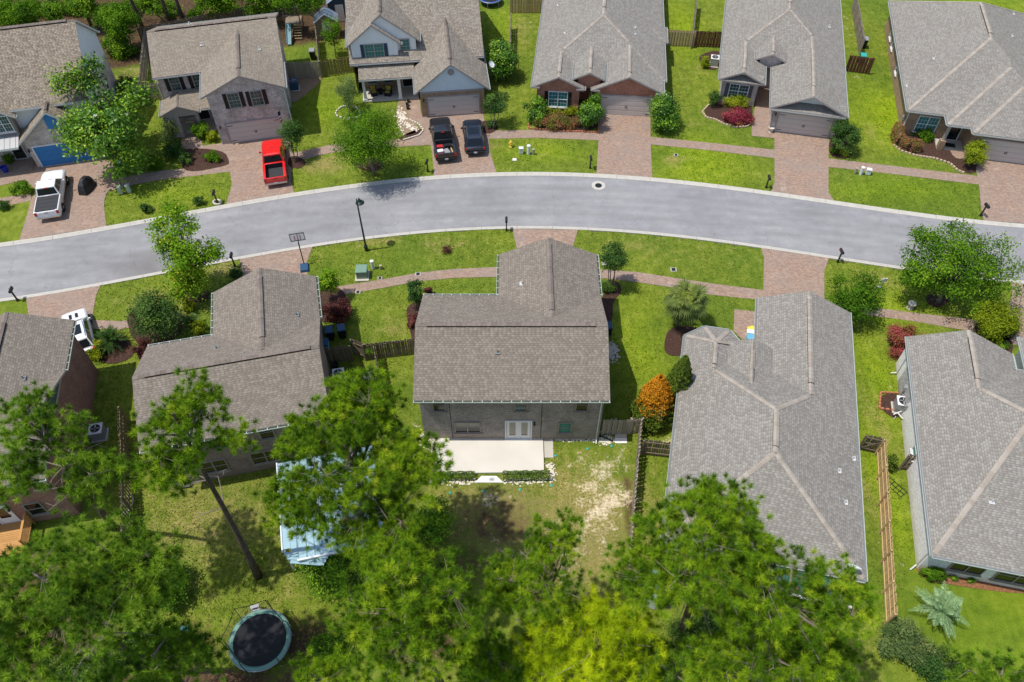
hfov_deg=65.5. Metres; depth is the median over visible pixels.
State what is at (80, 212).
driveway
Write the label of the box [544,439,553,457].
patio strip
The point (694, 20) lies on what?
fence
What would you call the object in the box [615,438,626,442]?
paving slab
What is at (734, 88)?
window
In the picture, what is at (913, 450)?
window
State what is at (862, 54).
trash bin
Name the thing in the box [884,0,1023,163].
brick house
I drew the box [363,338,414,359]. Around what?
fence
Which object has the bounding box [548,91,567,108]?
window
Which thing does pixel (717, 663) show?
pine tree
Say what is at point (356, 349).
fence gate
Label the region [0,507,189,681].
pine tree
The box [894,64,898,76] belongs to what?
window
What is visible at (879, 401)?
bed edging
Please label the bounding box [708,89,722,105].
shrub
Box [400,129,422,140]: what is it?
mulch bed
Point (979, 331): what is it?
mulch bed
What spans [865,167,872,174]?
utility box
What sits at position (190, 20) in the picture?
fence
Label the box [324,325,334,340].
trash bin
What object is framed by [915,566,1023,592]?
mulch bed
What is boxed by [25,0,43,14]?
shrub
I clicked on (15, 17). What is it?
tree
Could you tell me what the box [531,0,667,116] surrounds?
brick house
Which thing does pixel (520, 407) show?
window
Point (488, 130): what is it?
mulch bed
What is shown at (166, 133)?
shrub
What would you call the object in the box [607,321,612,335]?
trash bin
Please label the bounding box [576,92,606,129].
tree
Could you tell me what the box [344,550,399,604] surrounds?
undergrowth
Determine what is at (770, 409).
hipped house
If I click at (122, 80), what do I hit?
shrub
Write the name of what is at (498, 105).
tree
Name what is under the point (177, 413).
pine tree
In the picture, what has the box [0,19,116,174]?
boarded house
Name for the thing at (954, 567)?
window
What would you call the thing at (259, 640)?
trampoline
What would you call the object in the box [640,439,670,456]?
fence
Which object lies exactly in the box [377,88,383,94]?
side table
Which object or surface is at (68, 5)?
shrub
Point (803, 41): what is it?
brick house
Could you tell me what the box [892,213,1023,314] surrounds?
oak tree
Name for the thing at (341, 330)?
trash bin
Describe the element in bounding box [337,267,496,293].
pavement
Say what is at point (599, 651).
pine tree
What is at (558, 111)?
shrub
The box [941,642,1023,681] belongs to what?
pine tree
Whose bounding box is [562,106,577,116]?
shrub
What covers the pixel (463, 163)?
driveway
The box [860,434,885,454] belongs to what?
fence gate
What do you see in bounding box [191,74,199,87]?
window
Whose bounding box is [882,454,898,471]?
shrub
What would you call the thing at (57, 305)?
driveway
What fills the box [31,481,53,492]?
window
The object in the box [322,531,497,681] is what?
pine tree
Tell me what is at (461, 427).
window
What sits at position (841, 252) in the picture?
mailbox
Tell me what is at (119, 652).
undergrowth
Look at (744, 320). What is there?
front path
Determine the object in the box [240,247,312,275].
driveway
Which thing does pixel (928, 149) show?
mulch bed
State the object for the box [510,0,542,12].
fence
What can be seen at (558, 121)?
shrub
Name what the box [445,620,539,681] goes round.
pine tree
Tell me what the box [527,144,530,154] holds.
utility pedestal
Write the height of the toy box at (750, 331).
0.540 m
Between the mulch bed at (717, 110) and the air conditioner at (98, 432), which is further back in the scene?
the mulch bed at (717, 110)
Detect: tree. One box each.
[0,0,45,26]
[0,379,142,530]
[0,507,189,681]
[37,0,71,20]
[40,50,159,185]
[67,0,99,18]
[85,15,94,28]
[91,0,141,39]
[93,614,230,681]
[99,34,142,61]
[114,365,262,579]
[124,286,184,344]
[129,0,145,29]
[138,0,169,16]
[141,195,227,305]
[160,0,170,24]
[174,0,184,19]
[193,0,235,20]
[232,0,286,15]
[251,348,455,572]
[268,0,326,17]
[276,117,305,162]
[288,644,351,681]
[318,267,342,295]
[319,14,341,57]
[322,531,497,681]
[327,103,405,175]
[331,72,361,114]
[405,278,424,305]
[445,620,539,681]
[477,505,594,640]
[481,89,509,129]
[482,37,519,79]
[509,581,668,681]
[522,93,546,125]
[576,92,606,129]
[598,470,782,637]
[599,239,628,283]
[620,633,726,681]
[646,90,682,134]
[662,278,711,328]
[671,610,867,681]
[697,519,884,664]
[824,265,892,324]
[827,118,863,154]
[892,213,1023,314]
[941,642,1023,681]
[963,139,990,166]
[965,297,1023,342]
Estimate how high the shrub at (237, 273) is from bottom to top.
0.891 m
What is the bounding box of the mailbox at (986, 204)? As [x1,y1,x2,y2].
[979,202,989,215]
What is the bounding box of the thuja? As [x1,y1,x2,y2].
[657,354,692,414]
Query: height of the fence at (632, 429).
1.860 m
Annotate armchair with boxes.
[369,85,377,96]
[384,85,391,96]
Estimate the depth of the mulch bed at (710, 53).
84.63 m
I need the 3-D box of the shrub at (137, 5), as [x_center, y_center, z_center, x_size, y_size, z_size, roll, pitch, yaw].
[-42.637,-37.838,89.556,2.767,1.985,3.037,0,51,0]
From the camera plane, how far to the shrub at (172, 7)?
88.78 m
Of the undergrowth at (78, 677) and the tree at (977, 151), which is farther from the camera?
the tree at (977, 151)
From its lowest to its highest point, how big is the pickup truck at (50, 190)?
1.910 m
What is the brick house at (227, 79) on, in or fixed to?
on the ground at (994, 620)
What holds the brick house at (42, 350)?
on the ground at (994, 620)
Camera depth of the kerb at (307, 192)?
70.49 m
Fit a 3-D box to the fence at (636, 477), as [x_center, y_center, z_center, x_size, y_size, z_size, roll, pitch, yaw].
[7.793,10.042,50.763,0.155,1.860,11.079,8,51,6]
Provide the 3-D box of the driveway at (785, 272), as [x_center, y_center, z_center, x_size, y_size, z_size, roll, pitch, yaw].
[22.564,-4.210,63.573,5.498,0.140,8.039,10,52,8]
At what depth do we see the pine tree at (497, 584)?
38.59 m
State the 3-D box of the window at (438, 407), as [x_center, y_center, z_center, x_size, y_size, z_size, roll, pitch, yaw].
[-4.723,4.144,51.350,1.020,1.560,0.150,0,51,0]
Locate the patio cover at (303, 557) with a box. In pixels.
[276,446,382,569]
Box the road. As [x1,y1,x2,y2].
[0,176,1023,298]
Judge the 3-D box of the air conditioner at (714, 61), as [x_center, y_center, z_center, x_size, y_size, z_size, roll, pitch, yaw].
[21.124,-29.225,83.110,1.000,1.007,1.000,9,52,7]
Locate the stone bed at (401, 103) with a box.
[397,100,418,134]
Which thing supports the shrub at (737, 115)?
on the mulch bed at (717, 110)
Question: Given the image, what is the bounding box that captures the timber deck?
[0,511,35,554]
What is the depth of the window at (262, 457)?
52.14 m
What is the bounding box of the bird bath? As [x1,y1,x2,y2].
[908,300,916,309]
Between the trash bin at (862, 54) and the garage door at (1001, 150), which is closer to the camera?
the garage door at (1001, 150)
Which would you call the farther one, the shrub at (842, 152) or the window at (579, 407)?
the shrub at (842, 152)
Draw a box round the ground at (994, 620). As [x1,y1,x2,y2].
[0,0,1023,681]
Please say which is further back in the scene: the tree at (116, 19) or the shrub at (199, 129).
the tree at (116, 19)
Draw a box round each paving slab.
[615,434,626,437]
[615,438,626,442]
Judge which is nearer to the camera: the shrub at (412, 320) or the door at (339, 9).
the shrub at (412, 320)
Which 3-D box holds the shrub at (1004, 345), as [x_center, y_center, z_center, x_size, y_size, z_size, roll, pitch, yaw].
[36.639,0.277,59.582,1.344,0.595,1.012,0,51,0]
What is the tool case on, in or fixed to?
on the pickup truck at (440, 129)
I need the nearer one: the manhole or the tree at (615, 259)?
the tree at (615, 259)
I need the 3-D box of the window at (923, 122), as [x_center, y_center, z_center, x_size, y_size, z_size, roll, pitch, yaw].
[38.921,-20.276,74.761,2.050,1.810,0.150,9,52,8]
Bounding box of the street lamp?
[355,198,367,251]
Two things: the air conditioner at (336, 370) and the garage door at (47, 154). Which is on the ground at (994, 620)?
the air conditioner at (336, 370)
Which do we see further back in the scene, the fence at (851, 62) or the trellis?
the fence at (851, 62)
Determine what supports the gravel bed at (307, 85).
on the ground at (994, 620)
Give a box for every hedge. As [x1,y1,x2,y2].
[430,470,474,480]
[502,470,550,481]
[890,121,923,152]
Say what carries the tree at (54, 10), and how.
on the ground at (994, 620)
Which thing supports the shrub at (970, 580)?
on the mulch bed at (962, 582)
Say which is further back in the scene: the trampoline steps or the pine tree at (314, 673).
the trampoline steps
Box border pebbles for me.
[420,429,621,487]
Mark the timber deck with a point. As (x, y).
(16, 533)
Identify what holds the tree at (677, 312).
on the ground at (994, 620)
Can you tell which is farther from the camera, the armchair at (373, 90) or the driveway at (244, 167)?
the armchair at (373, 90)
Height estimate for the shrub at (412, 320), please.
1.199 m
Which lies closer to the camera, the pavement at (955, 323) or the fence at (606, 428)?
the fence at (606, 428)
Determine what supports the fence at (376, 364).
on the ground at (994, 620)
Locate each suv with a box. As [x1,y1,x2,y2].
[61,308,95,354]
[461,119,484,153]
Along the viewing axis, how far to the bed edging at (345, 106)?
78.46 m
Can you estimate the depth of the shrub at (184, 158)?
72.93 m
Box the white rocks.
[394,106,418,134]
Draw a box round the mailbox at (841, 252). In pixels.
[836,248,843,262]
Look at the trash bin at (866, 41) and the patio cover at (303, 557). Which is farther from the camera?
the trash bin at (866, 41)
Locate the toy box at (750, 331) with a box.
[746,329,753,336]
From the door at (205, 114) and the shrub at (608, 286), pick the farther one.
the door at (205, 114)
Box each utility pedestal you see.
[370,260,374,268]
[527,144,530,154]
[859,166,864,174]
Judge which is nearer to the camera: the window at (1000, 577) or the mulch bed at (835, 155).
the window at (1000, 577)
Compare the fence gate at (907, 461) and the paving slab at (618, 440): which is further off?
the paving slab at (618, 440)
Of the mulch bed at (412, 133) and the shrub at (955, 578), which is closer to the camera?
the shrub at (955, 578)
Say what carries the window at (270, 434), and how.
in the brick house at (259, 352)
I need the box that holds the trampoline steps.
[249,603,261,611]
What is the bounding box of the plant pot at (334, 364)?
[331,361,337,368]
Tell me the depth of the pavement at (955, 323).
61.49 m
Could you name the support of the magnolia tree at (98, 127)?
on the ground at (994, 620)
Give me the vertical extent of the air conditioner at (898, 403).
1.007 m
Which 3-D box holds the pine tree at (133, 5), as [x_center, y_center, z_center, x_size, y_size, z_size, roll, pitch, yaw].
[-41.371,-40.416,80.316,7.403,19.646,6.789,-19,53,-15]
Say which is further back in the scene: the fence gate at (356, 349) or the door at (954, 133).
the door at (954, 133)
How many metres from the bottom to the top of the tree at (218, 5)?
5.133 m
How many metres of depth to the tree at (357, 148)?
67.91 m
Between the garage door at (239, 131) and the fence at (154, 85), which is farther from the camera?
the fence at (154, 85)
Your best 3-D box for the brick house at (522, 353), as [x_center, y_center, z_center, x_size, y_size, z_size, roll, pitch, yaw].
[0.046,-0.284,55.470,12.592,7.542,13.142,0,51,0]
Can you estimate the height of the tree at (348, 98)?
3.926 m
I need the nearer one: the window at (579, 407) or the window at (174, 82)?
the window at (579, 407)
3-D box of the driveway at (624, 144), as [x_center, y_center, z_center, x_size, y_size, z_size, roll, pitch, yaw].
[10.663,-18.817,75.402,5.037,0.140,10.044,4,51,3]
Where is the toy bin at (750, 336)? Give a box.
[746,333,753,338]
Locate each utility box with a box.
[116,185,122,194]
[124,183,131,192]
[355,264,369,281]
[519,146,522,153]
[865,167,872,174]
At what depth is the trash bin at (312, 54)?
83.52 m
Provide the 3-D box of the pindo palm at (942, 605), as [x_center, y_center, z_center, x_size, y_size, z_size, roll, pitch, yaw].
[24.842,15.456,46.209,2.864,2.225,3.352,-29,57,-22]
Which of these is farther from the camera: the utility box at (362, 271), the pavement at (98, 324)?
the utility box at (362, 271)
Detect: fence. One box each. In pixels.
[117,406,131,539]
[135,83,164,99]
[136,12,219,40]
[137,29,148,89]
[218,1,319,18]
[285,61,322,77]
[315,27,321,77]
[319,57,353,76]
[324,345,353,363]
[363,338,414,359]
[372,342,390,439]
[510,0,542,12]
[510,14,511,52]
[601,419,615,434]
[627,419,642,569]
[628,417,643,433]
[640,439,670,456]
[665,30,695,46]
[690,0,697,48]
[694,30,721,46]
[846,55,874,74]
[851,0,865,53]
[874,439,897,625]
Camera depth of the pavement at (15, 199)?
70.26 m
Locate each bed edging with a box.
[212,199,221,205]
[335,105,360,118]
[403,119,423,140]
[527,120,598,132]
[702,104,751,127]
[878,391,898,410]
[893,144,963,173]
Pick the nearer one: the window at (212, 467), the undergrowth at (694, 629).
the undergrowth at (694, 629)
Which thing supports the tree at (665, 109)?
on the ground at (994, 620)
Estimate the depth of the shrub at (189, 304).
61.52 m
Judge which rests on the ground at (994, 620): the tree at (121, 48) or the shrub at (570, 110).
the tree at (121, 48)
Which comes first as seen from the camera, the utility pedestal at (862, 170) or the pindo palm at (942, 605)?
the pindo palm at (942, 605)
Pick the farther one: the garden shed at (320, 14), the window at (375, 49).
the garden shed at (320, 14)
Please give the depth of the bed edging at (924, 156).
73.74 m
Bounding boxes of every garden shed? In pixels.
[313,6,339,39]
[326,0,345,21]
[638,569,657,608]
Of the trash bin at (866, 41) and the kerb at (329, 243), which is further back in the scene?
the trash bin at (866, 41)
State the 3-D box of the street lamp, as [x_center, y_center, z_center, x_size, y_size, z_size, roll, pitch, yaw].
[-11.993,-9.567,64.236,0.720,5.600,0.994,0,51,0]
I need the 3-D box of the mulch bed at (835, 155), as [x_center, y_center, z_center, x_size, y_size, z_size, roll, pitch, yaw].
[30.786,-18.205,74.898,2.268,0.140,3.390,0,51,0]
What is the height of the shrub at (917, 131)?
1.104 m
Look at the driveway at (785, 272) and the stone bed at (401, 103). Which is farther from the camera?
the stone bed at (401, 103)
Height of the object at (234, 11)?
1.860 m
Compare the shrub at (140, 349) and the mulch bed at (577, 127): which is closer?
the shrub at (140, 349)
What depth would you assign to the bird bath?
61.78 m
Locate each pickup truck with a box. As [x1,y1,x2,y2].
[33,169,69,219]
[259,139,288,185]
[428,117,456,160]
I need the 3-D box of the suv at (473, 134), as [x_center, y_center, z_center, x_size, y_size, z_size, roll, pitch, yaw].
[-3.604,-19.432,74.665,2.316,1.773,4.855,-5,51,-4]
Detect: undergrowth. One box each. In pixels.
[29,648,126,681]
[108,613,194,673]
[149,559,192,614]
[291,544,362,602]
[304,627,351,670]
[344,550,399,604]
[407,492,459,547]
[472,643,531,681]
[637,661,685,681]
[661,606,740,653]
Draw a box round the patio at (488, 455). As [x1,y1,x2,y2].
[435,438,543,473]
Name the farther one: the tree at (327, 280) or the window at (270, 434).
the tree at (327, 280)
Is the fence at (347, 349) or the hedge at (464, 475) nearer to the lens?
the hedge at (464, 475)
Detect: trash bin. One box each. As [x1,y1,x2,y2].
[309,48,315,59]
[323,338,330,350]
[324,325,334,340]
[336,323,345,338]
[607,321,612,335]
[858,52,866,61]
[860,36,868,47]
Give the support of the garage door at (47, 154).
in the boarded house at (29, 108)
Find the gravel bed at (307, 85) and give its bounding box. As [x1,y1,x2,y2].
[289,76,320,101]
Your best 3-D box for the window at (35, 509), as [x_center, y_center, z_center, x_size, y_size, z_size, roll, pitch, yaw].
[-29.658,10.483,49.595,1.200,1.510,0.150,-9,52,-8]
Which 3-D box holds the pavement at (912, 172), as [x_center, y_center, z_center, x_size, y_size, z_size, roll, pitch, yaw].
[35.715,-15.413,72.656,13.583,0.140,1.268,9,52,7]
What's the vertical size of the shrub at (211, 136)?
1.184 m
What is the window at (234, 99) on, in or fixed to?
in the brick house at (227, 79)
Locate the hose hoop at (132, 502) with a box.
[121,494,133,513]
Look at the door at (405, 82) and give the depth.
80.61 m
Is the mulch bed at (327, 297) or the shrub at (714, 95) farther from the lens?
the shrub at (714, 95)
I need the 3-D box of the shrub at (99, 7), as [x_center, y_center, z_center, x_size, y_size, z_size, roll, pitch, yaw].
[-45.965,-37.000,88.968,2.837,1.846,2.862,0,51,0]
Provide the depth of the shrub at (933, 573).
47.90 m
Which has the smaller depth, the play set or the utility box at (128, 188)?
the utility box at (128, 188)
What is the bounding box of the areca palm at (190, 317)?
[181,313,204,331]
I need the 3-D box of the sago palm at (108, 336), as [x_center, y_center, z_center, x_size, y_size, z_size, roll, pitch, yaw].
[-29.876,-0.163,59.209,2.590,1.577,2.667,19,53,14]
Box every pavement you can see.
[0,193,30,204]
[92,320,128,328]
[108,165,229,190]
[291,139,422,158]
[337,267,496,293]
[488,130,598,139]
[600,269,762,298]
[651,137,774,157]
[829,158,978,184]
[831,301,977,331]
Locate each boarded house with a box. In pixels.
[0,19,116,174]
[345,0,490,116]
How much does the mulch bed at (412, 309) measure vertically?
0.140 m
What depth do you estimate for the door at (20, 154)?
73.27 m
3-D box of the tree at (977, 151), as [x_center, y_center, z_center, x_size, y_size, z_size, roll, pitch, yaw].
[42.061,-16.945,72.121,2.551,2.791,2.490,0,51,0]
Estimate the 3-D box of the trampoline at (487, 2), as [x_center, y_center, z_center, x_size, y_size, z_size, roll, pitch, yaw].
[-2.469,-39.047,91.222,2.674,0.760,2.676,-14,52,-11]
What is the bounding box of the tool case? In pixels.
[444,143,451,148]
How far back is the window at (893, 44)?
83.55 m
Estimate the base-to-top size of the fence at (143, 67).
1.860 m
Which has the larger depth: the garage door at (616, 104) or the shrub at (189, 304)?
the garage door at (616, 104)
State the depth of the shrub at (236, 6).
88.40 m
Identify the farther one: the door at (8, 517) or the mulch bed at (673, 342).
the mulch bed at (673, 342)
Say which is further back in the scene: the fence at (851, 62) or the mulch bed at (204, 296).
the fence at (851, 62)
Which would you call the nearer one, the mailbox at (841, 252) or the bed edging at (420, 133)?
the mailbox at (841, 252)
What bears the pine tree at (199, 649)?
on the ground at (994, 620)
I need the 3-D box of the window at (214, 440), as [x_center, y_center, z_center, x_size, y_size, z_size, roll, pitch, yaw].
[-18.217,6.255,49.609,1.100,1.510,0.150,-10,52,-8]
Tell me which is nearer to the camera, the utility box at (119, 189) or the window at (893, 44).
the utility box at (119, 189)
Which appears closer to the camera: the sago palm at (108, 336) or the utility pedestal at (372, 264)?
the sago palm at (108, 336)
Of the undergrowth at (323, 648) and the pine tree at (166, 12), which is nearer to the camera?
the undergrowth at (323, 648)
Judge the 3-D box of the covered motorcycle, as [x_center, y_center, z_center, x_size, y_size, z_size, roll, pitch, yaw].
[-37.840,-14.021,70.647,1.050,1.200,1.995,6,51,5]
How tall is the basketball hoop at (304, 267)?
3.150 m
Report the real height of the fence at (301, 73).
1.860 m
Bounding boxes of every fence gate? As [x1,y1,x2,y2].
[350,339,366,360]
[614,417,631,433]
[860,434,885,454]
[898,454,915,469]
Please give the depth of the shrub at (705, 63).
82.66 m
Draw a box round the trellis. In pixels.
[888,476,906,496]
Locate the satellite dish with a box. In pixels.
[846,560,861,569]
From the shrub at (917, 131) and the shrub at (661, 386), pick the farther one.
the shrub at (917, 131)
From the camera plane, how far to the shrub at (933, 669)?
44.03 m
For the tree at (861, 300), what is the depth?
58.80 m
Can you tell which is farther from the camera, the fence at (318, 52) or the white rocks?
the fence at (318, 52)
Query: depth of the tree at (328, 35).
82.36 m
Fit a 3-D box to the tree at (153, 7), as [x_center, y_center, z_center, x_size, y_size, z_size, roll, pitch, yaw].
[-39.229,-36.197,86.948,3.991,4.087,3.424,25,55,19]
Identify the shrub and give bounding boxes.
[0,199,11,211]
[1,152,15,164]
[8,180,32,195]
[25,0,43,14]
[59,0,74,15]
[87,338,108,360]
[90,0,109,16]
[115,73,133,86]
[122,0,144,14]
[129,337,152,360]
[138,203,154,212]
[147,153,163,170]
[158,117,181,142]
[159,0,183,18]
[161,139,184,159]
[177,152,193,163]
[182,298,195,312]
[184,5,202,20]
[188,119,208,140]
[188,319,206,335]
[192,195,203,204]
[200,149,221,161]
[205,130,217,142]
[225,3,246,14]
[228,269,243,277]
[321,296,352,324]
[406,313,417,327]
[423,286,432,293]
[440,244,450,253]
[485,119,497,127]
[532,110,582,131]
[544,106,552,114]
[552,108,561,114]
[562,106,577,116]
[601,280,616,292]
[629,374,674,434]
[700,55,710,67]
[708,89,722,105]
[721,93,749,109]
[722,105,755,125]
[829,146,837,153]
[838,149,850,156]
[875,614,940,669]
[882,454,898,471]
[885,322,924,359]
[909,127,920,136]
[909,642,974,681]
[916,127,935,142]
[919,566,949,582]
[950,575,958,581]
[966,577,978,583]
[995,340,1010,348]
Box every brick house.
[0,312,97,524]
[132,268,336,485]
[146,12,291,143]
[413,238,609,443]
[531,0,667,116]
[718,0,848,137]
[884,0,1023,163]
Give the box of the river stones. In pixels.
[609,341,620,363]
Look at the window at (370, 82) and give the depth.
80.14 m
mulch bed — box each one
[99,336,132,363]
[127,310,186,343]
[177,289,208,301]
[180,148,228,170]
[288,156,305,168]
[320,288,350,321]
[355,158,382,171]
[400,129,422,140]
[407,299,421,339]
[482,121,497,133]
[531,112,599,130]
[602,280,620,320]
[664,326,696,355]
[699,51,719,69]
[705,102,752,125]
[829,136,852,158]
[881,394,898,417]
[895,127,976,173]
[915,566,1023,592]
[926,293,949,306]
[974,323,1019,340]
[989,336,1012,352]
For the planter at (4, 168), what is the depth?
72.18 m
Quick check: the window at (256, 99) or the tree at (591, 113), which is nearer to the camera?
the window at (256, 99)
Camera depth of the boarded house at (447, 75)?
77.38 m
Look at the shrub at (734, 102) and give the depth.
78.19 m
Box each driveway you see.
[0,157,114,239]
[26,285,100,325]
[181,134,293,203]
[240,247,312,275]
[399,99,495,175]
[512,229,577,247]
[597,114,651,176]
[751,87,832,199]
[761,248,828,297]
[976,159,1023,223]
[1008,282,1023,344]
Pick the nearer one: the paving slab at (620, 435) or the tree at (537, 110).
the paving slab at (620, 435)
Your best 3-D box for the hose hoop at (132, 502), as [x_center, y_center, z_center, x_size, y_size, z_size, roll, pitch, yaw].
[-24.748,10.544,51.344,0.688,0.265,1.350,0,51,0]
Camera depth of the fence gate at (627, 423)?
54.08 m
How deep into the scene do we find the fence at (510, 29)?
85.41 m
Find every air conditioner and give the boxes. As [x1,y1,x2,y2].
[87,422,108,442]
[289,78,299,91]
[332,367,346,386]
[709,54,719,67]
[891,395,905,413]
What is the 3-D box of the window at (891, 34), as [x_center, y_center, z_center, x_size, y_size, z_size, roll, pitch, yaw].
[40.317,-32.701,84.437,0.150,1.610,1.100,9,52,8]
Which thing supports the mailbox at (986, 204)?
on the ground at (994, 620)
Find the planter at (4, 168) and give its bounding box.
[0,165,7,172]
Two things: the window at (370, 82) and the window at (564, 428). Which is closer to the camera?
the window at (564, 428)
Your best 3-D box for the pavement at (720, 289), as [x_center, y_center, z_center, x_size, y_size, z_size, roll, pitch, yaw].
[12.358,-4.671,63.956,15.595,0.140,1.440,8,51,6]
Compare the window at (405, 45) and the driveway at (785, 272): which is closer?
the driveway at (785, 272)
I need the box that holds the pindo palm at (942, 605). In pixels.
[909,581,969,639]
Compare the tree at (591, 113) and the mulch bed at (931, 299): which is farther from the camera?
the tree at (591, 113)
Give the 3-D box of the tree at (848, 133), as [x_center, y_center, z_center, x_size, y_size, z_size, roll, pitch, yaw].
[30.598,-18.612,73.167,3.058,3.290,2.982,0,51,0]
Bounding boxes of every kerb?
[0,172,1023,246]
[0,226,1023,301]
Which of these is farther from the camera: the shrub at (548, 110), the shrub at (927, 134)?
the shrub at (548, 110)
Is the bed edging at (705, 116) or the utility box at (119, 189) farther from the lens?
the bed edging at (705, 116)
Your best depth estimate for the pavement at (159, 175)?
72.24 m
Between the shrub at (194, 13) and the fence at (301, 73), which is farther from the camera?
the shrub at (194, 13)
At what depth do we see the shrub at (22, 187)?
70.14 m
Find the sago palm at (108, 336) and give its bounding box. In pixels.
[94,324,130,353]
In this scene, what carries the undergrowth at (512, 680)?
on the ground at (994, 620)
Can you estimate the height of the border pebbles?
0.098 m
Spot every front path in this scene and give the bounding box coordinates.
[733,309,754,339]
[950,150,976,169]
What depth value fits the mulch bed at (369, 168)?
73.02 m
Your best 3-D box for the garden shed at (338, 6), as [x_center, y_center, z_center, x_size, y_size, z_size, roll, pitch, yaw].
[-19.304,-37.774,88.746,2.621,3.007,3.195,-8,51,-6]
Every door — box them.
[0,505,21,524]
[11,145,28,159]
[31,142,98,166]
[198,110,211,119]
[224,116,283,143]
[334,4,344,21]
[402,79,412,86]
[426,93,480,116]
[505,420,531,439]
[600,94,653,116]
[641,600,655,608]
[773,111,834,137]
[946,127,962,140]
[981,138,1023,163]
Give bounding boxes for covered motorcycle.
[78,176,95,195]
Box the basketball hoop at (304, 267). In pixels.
[289,232,308,272]
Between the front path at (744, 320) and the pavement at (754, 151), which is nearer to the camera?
the front path at (744, 320)
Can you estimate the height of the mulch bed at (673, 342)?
0.140 m
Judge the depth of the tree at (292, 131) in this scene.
71.47 m
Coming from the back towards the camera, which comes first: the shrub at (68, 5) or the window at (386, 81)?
the shrub at (68, 5)
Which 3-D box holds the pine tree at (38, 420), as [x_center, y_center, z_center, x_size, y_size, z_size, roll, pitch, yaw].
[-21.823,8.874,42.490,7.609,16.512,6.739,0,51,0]
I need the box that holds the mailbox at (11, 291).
[8,286,18,301]
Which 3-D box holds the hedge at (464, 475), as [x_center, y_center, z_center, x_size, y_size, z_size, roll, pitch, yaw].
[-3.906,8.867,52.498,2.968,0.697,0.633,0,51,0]
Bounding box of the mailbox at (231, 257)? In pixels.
[229,252,235,266]
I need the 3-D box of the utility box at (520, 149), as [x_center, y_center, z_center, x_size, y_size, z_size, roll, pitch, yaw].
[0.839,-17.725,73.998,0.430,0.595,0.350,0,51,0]
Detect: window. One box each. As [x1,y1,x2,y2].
[0,115,16,134]
[21,501,50,517]
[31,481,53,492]
[167,77,182,92]
[179,115,193,118]
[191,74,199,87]
[202,458,231,474]
[213,440,229,449]
[226,92,243,109]
[249,89,265,107]
[249,449,282,466]
[258,430,277,441]
[363,43,384,56]
[366,81,378,84]
[383,80,394,83]
[399,38,409,50]
[432,403,446,412]
[454,422,481,433]
[513,403,528,412]
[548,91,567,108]
[556,422,571,434]
[574,403,588,412]
[726,83,749,99]
[888,31,892,41]
[890,40,894,51]
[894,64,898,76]
[910,443,917,461]
[912,115,940,132]
[945,563,986,577]
[988,572,1023,586]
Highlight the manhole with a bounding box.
[592,181,604,189]
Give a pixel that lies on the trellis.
(897, 488)
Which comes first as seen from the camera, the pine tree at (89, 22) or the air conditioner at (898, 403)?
the air conditioner at (898, 403)
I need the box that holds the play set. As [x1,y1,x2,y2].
[282,7,303,43]
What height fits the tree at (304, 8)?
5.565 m
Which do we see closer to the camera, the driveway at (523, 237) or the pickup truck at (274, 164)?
the driveway at (523, 237)
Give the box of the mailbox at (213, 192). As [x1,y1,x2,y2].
[212,189,217,202]
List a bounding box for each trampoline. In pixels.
[221,600,293,675]
[479,0,501,7]
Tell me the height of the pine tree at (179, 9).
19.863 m
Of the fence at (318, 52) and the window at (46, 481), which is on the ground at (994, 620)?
the fence at (318, 52)
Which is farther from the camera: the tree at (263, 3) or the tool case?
the tree at (263, 3)
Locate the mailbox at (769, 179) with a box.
[765,174,770,187]
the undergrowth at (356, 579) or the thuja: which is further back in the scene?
the thuja
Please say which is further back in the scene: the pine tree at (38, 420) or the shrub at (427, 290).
the shrub at (427, 290)
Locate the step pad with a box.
[474,476,502,482]
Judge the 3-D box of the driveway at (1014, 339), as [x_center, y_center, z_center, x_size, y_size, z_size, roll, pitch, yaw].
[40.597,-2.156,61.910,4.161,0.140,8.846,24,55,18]
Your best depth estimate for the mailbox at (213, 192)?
69.00 m
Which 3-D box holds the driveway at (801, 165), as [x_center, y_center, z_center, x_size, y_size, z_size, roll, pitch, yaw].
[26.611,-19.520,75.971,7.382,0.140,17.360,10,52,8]
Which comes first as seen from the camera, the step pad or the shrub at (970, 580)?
the shrub at (970, 580)
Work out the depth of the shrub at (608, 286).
62.81 m
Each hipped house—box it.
[661,291,867,617]
[891,330,1023,589]
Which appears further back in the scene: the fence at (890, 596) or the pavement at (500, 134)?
the pavement at (500, 134)
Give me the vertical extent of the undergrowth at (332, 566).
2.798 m
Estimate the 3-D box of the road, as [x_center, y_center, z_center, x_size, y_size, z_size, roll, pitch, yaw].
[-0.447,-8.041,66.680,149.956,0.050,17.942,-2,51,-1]
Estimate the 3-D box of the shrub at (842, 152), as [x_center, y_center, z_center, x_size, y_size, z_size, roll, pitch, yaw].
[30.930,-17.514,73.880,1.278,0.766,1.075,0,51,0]
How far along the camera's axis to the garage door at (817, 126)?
75.15 m
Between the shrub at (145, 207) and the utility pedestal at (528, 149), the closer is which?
the shrub at (145, 207)
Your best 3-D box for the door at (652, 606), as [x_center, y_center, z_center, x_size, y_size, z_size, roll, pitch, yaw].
[8.019,15.210,46.488,0.900,1.950,0.040,8,51,6]
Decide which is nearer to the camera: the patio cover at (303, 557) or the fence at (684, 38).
the patio cover at (303, 557)

